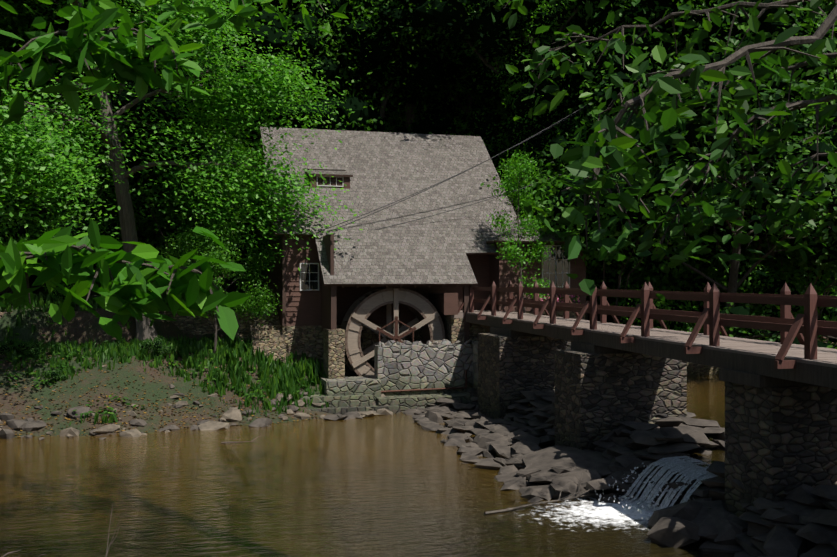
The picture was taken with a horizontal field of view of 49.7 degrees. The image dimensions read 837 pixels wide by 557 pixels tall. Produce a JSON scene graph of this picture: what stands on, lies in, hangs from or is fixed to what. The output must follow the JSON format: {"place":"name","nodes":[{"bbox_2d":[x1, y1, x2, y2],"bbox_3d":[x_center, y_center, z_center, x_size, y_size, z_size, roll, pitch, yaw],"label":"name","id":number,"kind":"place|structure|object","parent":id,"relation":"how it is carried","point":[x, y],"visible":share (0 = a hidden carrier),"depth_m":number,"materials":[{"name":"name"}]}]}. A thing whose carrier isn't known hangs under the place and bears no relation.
{"place":"outdoors","nodes":[
{"label":"outdoors","id":0,"kind":"place"},
{"bbox_2d":[0,215,826,437],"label":"terrain","id":1,"kind":"structure","parent":0,"point":[86,325],"depth_m":33.45,"materials":[{"name":"brown soil"}]},
{"bbox_2d":[0,17,12,297],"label":"tree","id":2,"kind":"object","parent":1,"relation":"on","point":[2,292],"visible":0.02,"depth_m":40.83,"materials":[{"name":"green plant"}]},
{"bbox_2d":[1,2,53,218],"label":"tree","id":3,"kind":"object","parent":1,"relation":"on","point":[25,68],"depth_m":43.73,"materials":[{"name":"green plant"}]},
{"bbox_2d":[1,15,53,94],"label":"tree","id":4,"kind":"object","parent":1,"relation":"on","point":[12,47],"depth_m":44.25,"materials":[{"name":"green plant"}]},
{"bbox_2d":[0,171,57,293],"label":"bush","id":5,"kind":"object","parent":1,"relation":"on","point":[6,208],"visible":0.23,"depth_m":38.75,"materials":[{"name":"green plant"}]},
{"bbox_2d":[22,339,44,356],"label":"bush","id":6,"kind":"object","parent":1,"relation":"on","point":[33,350],"visible":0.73,"depth_m":34.47,"materials":[{"name":"green plant"}]},
{"bbox_2d":[0,100,71,208],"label":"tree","id":7,"kind":"object","parent":1,"relation":"on","point":[31,154],"depth_m":41.01,"materials":[{"name":"green plant"}]},
{"bbox_2d":[42,367,68,380],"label":"plant","id":8,"kind":"object","parent":1,"relation":"on","point":[56,374],"visible":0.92,"depth_m":33.05,"materials":[{"name":"green plant"}]},
{"bbox_2d":[47,281,78,299],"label":"bush","id":9,"kind":"object","parent":1,"relation":"on","point":[54,293],"visible":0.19,"depth_m":39.34,"materials":[{"name":"green plant"}]},
{"bbox_2d":[0,155,129,286],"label":"bush","id":10,"kind":"object","parent":1,"relation":"on","point":[20,229],"visible":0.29,"depth_m":39.71,"materials":[{"name":"green plant"}]},
{"bbox_2d":[43,275,92,295],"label":"bush","id":11,"kind":"object","parent":1,"relation":"on","point":[48,291],"depth_m":40.12,"materials":[{"name":"green plant"}]},
{"bbox_2d":[29,202,117,228],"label":"bush","id":12,"kind":"object","parent":1,"relation":"on","point":[39,213],"visible":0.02,"depth_m":45.09,"materials":[{"name":"green plant"}]},
{"bbox_2d":[39,208,122,298],"bbox_3d":[-15.024,-0.919,39.768,4.323,4.600,4.446,0,0,4],"label":"bush","id":13,"kind":"object","parent":1,"relation":"on","point":[106,229],"visible":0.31,"depth_m":39.32,"materials":[{"name":"green plant"}]},
{"bbox_2d":[59,62,165,142],"bbox_3d":[-15.412,-10.277,47.813,10.766,19.643,9.645,0,0,41],"label":"tree","id":14,"kind":"object","parent":1,"relation":"on","point":[91,107],"visible":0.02,"depth_m":43.88,"materials":[{"name":"green plant"}]},
{"bbox_2d":[6,0,219,249],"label":"tree","id":15,"kind":"object","parent":1,"relation":"on","point":[58,76],"visible":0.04,"depth_m":43.78,"materials":[{"name":"green plant"}]},
{"bbox_2d":[0,0,238,250],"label":"tree","id":16,"kind":"object","parent":1,"relation":"on","point":[141,155],"visible":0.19,"depth_m":40.20,"materials":[{"name":"green plant"}]},
{"bbox_2d":[42,131,210,282],"bbox_3d":[-14.946,-3.492,45.638,9.417,8.766,6.909,0,0,23],"label":"bush","id":17,"kind":"object","parent":1,"relation":"on","point":[154,210],"visible":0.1,"depth_m":42.37,"materials":[{"name":"green plant"}]},
{"bbox_2d":[138,335,173,355],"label":"bush","id":18,"kind":"object","parent":1,"relation":"on","point":[156,346],"visible":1,"depth_m":35.43,"materials":[{"name":"green plant"}]},
{"bbox_2d":[0,291,328,437],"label":"bank grass","id":19,"kind":"structure","parent":1,"relation":"on","point":[285,381],"depth_m":35.21,"materials":[{"name":"green plant"}]},
{"bbox_2d":[11,0,322,287],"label":"tree","id":20,"kind":"object","parent":1,"relation":"on","point":[271,25],"visible":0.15,"depth_m":45.04,"materials":[{"name":"green plant"}]},
{"bbox_2d":[27,28,316,166],"bbox_3d":[-14.112,-11.950,48.330,18.372,24.148,14.284,0,0,-6],"label":"tree","id":21,"kind":"object","parent":1,"relation":"on","point":[280,117],"depth_m":46.67,"materials":[{"name":"green plant"}]},
{"bbox_2d":[0,0,347,340],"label":"tree","id":22,"kind":"object","parent":1,"relation":"on","point":[125,279],"visible":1,"depth_m":6.23,"materials":[{"name":"green plant"}]},
{"bbox_2d":[0,0,362,340],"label":"tree","id":23,"kind":"object","parent":1,"relation":"on","point":[107,130],"visible":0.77,"depth_m":36.49,"materials":[{"name":"green plant"}]},
{"bbox_2d":[129,159,270,291],"bbox_3d":[-10.337,-2.130,43.915,7.968,7.069,5.846,0,0,-7],"label":"bush","id":24,"kind":"object","parent":1,"relation":"on","point":[153,241],"visible":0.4,"depth_m":42.76,"materials":[{"name":"green plant"}]},
{"bbox_2d":[157,209,282,353],"bbox_3d":[-7.907,0.309,36.295,5.021,6.280,5.099,0,0,-15],"label":"small tree","id":25,"kind":"object","parent":1,"relation":"on","point":[190,244],"visible":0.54,"depth_m":36.76,"materials":[{"name":"green plant"}]},
{"bbox_2d":[176,125,270,289],"bbox_3d":[-10.318,-3.409,46.444,9.247,8.822,8.991,0,0,10],"label":"bush","id":26,"kind":"object","parent":1,"relation":"on","point":[207,157],"visible":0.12,"depth_m":43.19,"materials":[{"name":"green plant"}]},
{"bbox_2d":[192,1,256,252],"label":"tree","id":27,"kind":"object","parent":1,"relation":"on","point":[231,149],"depth_m":51.58,"materials":[{"name":"green plant"}]},
{"bbox_2d":[0,363,462,439],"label":"shore rocks","id":28,"kind":"object","parent":1,"relation":"on","point":[231,414],"visible":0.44,"depth_m":31.21,"materials":[{"name":"grey stone"}]},
{"bbox_2d":[175,0,323,263],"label":"tree","id":29,"kind":"object","parent":1,"relation":"on","point":[272,2],"visible":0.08,"depth_m":48.37,"materials":[{"name":"green plant"}]},
{"bbox_2d":[248,0,334,127],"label":"tree","id":30,"kind":"object","parent":1,"relation":"on","point":[319,99],"visible":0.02,"depth_m":53.39,"materials":[{"name":"green plant"}]},
{"bbox_2d":[242,3,344,146],"bbox_3d":[-9.635,-12.392,52.513,13.285,23.136,15.661,0,0,38],"label":"tree","id":31,"kind":"object","parent":1,"relation":"on","point":[313,48],"visible":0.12,"depth_m":48.83,"materials":[{"name":"green plant"}]},
{"bbox_2d":[322,7,359,75],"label":"tree","id":32,"kind":"object","parent":1,"relation":"on","point":[336,31],"visible":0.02,"depth_m":54.44,"materials":[{"name":"green plant"}]},
{"bbox_2d":[252,0,442,107],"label":"tree","id":33,"kind":"object","parent":1,"relation":"on","point":[315,11],"visible":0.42,"depth_m":51.99,"materials":[{"name":"green plant"}]},
{"bbox_2d":[0,412,734,556],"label":"water pool","id":34,"kind":"structure","parent":1,"relation":"on","point":[401,484],"depth_m":21.13,"materials":[{"name":"brown liquid"}]},
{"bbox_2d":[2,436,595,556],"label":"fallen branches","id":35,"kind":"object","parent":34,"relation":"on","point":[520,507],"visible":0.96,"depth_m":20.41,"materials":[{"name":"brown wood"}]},
{"bbox_2d":[515,456,716,530],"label":"waterfall","id":36,"kind":"object","parent":34,"relation":"on","point":[641,508],"visible":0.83,"depth_m":20.28,"materials":[{"name":"liquid"}]},
{"bbox_2d":[273,0,470,134],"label":"tree","id":37,"kind":"object","parent":1,"relation":"on","point":[424,69],"visible":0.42,"depth_m":51.80,"materials":[{"name":"green plant"}]},
{"bbox_2d":[359,88,406,131],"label":"tree","id":38,"kind":"object","parent":1,"relation":"on","point":[388,119],"depth_m":57.56,"materials":[{"name":"green plant"}]},
{"bbox_2d":[339,0,441,87],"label":"tree","id":39,"kind":"object","parent":1,"relation":"on","point":[375,81],"depth_m":53.63,"materials":[{"name":"green plant"}]},
{"bbox_2d":[246,127,585,378],"bbox_3d":[-1.009,-1.220,44.503,15.150,12.230,15.673,0,0,-15],"label":"mill","id":40,"kind":"object","parent":1,"relation":"on","point":[351,302],"visible":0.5,"depth_m":39.24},
{"bbox_2d":[0,310,836,414],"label":"stone walls","id":41,"kind":"structure","parent":1,"relation":"on","point":[410,375],"depth_m":36.04,"materials":[{"name":"grey stone"}]},
{"bbox_2d":[460,88,515,179],"bbox_3d":[8.489,-10.097,58.167,14.389,20.332,11.188,0,0,-6],"label":"tree","id":42,"kind":"object","parent":1,"relation":"on","point":[511,118],"visible":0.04,"depth_m":55.88,"materials":[{"name":"green plant"}]},
{"bbox_2d":[415,0,576,142],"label":"tree","id":43,"kind":"object","parent":1,"relation":"on","point":[469,79],"visible":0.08,"depth_m":54.26,"materials":[{"name":"green plant"}]},
{"bbox_2d":[374,0,623,180],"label":"tree","id":44,"kind":"object","parent":1,"relation":"on","point":[461,21],"visible":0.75,"depth_m":47.05,"materials":[{"name":"green plant"}]},
{"bbox_2d":[486,144,554,312],"bbox_3d":[4.283,-1.832,38.658,3.158,7.861,3.944,0,0,-15],"label":"sapling","id":45,"kind":"object","parent":1,"relation":"on","point":[520,199],"visible":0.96,"depth_m":38.42,"materials":[{"name":"green plant"}]},
{"bbox_2d":[474,24,595,167],"bbox_3d":[9.477,-11.439,54.681,13.951,24.876,16.447,0,0,38],"label":"tree","id":46,"kind":"object","parent":1,"relation":"on","point":[572,102],"visible":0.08,"depth_m":47.95,"materials":[{"name":"green plant"}]},
{"bbox_2d":[478,0,592,178],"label":"tree","id":47,"kind":"object","parent":1,"relation":"on","point":[517,129],"visible":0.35,"depth_m":47.87,"materials":[{"name":"green plant"}]},
{"bbox_2d":[496,53,580,183],"bbox_3d":[10.106,-8.586,52.506,13.670,19.316,10.628,0,0,0],"label":"tree","id":48,"kind":"object","parent":1,"relation":"on","point":[501,173],"visible":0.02,"depth_m":52.66,"materials":[{"name":"green plant"}]},
{"bbox_2d":[480,158,600,278],"bbox_3d":[7.302,-1.431,47.029,11.688,9.511,12.021,0,0,-24],"label":"bush","id":49,"kind":"object","parent":1,"relation":"on","point":[529,190],"visible":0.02,"depth_m":43.66,"materials":[{"name":"green plant"}]},
{"bbox_2d":[315,104,807,288],"bbox_3d":[8.533,-7.346,42.852,27.495,21.918,0.628,0,0,-22],"label":"power line","id":50,"kind":"object","parent":1,"relation":"on","point":[461,173],"visible":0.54,"depth_m":40.31,"materials":[{"name":"black"}]},
{"bbox_2d":[505,145,715,322],"bbox_3d":[8.239,-1.073,42.258,11.239,10.501,11.559,0,0,22],"label":"bush","id":51,"kind":"object","parent":1,"relation":"on","point":[553,204],"visible":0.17,"depth_m":39.32,"materials":[{"name":"green plant"}]},
{"bbox_2d":[403,386,836,556],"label":"rocks","id":52,"kind":"object","parent":1,"relation":"on","point":[521,439],"visible":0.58,"depth_m":22.03,"materials":[{"name":"grey stone"}]},
{"bbox_2d":[458,280,836,524],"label":"bridge","id":53,"kind":"structure","parent":1,"relation":"on","point":[602,377],"depth_m":21.97,"materials":[{"name":"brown wood"}]},
{"bbox_2d":[609,284,701,332],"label":"bush","id":54,"kind":"object","parent":1,"relation":"on","point":[670,325],"visible":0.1,"depth_m":41.17,"materials":[{"name":"green plant"}]},
{"bbox_2d":[487,0,836,300],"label":"tree","id":55,"kind":"object","parent":1,"relation":"on","point":[613,153],"visible":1,"depth_m":8.02,"materials":[{"name":"green plant"}]},
{"bbox_2d":[598,225,725,332],"bbox_3d":[12.443,0.422,44.728,6.362,6.898,5.921,0,0,-4],"label":"bush","id":56,"kind":"object","parent":1,"relation":"on","point":[658,272],"visible":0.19,"depth_m":43.15,"materials":[{"name":"green plant"}]},
{"bbox_2d":[516,0,834,286],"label":"tree","id":57,"kind":"object","parent":1,"relation":"on","point":[655,10],"visible":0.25,"depth_m":42.27,"materials":[{"name":"green plant"}]},
{"bbox_2d":[524,0,836,348],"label":"pond tree","id":58,"kind":"object","parent":1,"relation":"on","point":[698,142],"visible":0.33,"depth_m":36.42,"materials":[{"name":"green plant"}]},
{"bbox_2d":[582,0,836,266],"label":"tree","id":59,"kind":"object","parent":1,"relation":"on","point":[749,215],"visible":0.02,"depth_m":42.22,"materials":[{"name":"green plant"}]},
{"bbox_2d":[595,0,836,330],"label":"tree","id":60,"kind":"object","parent":1,"relation":"on","point":[680,37],"visible":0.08,"depth_m":42.27,"materials":[{"name":"green plant"}]},
{"bbox_2d":[686,240,800,275],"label":"bush","id":61,"kind":"object","parent":1,"relation":"on","point":[776,254],"depth_m":48.38,"materials":[{"name":"green plant"}]},
{"bbox_2d":[682,168,836,318],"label":"bush","id":62,"kind":"object","parent":1,"relation":"on","point":[811,270],"visible":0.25,"depth_m":42.75,"materials":[{"name":"green plant"}]},
{"bbox_2d":[693,248,830,343],"bbox_3d":[16.218,1.738,41.942,5.846,6.375,7.968,0,0,2],"label":"bush","id":63,"kind":"object","parent":1,"relation":"on","point":[772,281],"visible":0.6,"depth_m":40.40,"materials":[{"name":"green plant"}]},
{"bbox_2d":[782,74,830,145],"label":"tree","id":64,"kind":"object","parent":1,"relation":"on","point":[791,139],"depth_m":45.22,"materials":[{"name":"green plant"}]},
{"bbox_2d":[784,65,836,117],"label":"tree","id":65,"kind":"object","parent":1,"relation":"on","point":[835,76],"depth_m":50.33,"materials":[{"name":"green plant"}]},
{"bbox_2d":[788,70,835,141],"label":"tree","id":66,"kind":"object","parent":1,"relation":"on","point":[811,122],"depth_m":49.50,"materials":[{"name":"green plant"}]},
{"bbox_2d":[798,69,836,141],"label":"tree","id":67,"kind":"object","parent":1,"relation":"on","point":[824,103],"depth_m":47.56,"materials":[{"name":"green plant"}]},
{"bbox_2d":[802,114,836,291],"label":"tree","id":68,"kind":"object","parent":1,"relation":"on","point":[814,128],"depth_m":53.71,"materials":[{"name":"green plant"}]},
{"bbox_2d":[816,281,836,320],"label":"bush","id":69,"kind":"object","parent":1,"relation":"on","point":[828,313],"visible":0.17,"depth_m":44.23,"materials":[{"name":"green plant"}]},
{"bbox_2d":[470,375,828,508],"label":"pond water","id":70,"kind":"structure","parent":0,"point":[705,397],"depth_m":30.88,"materials":[{"name":"liquid"}]}
]}

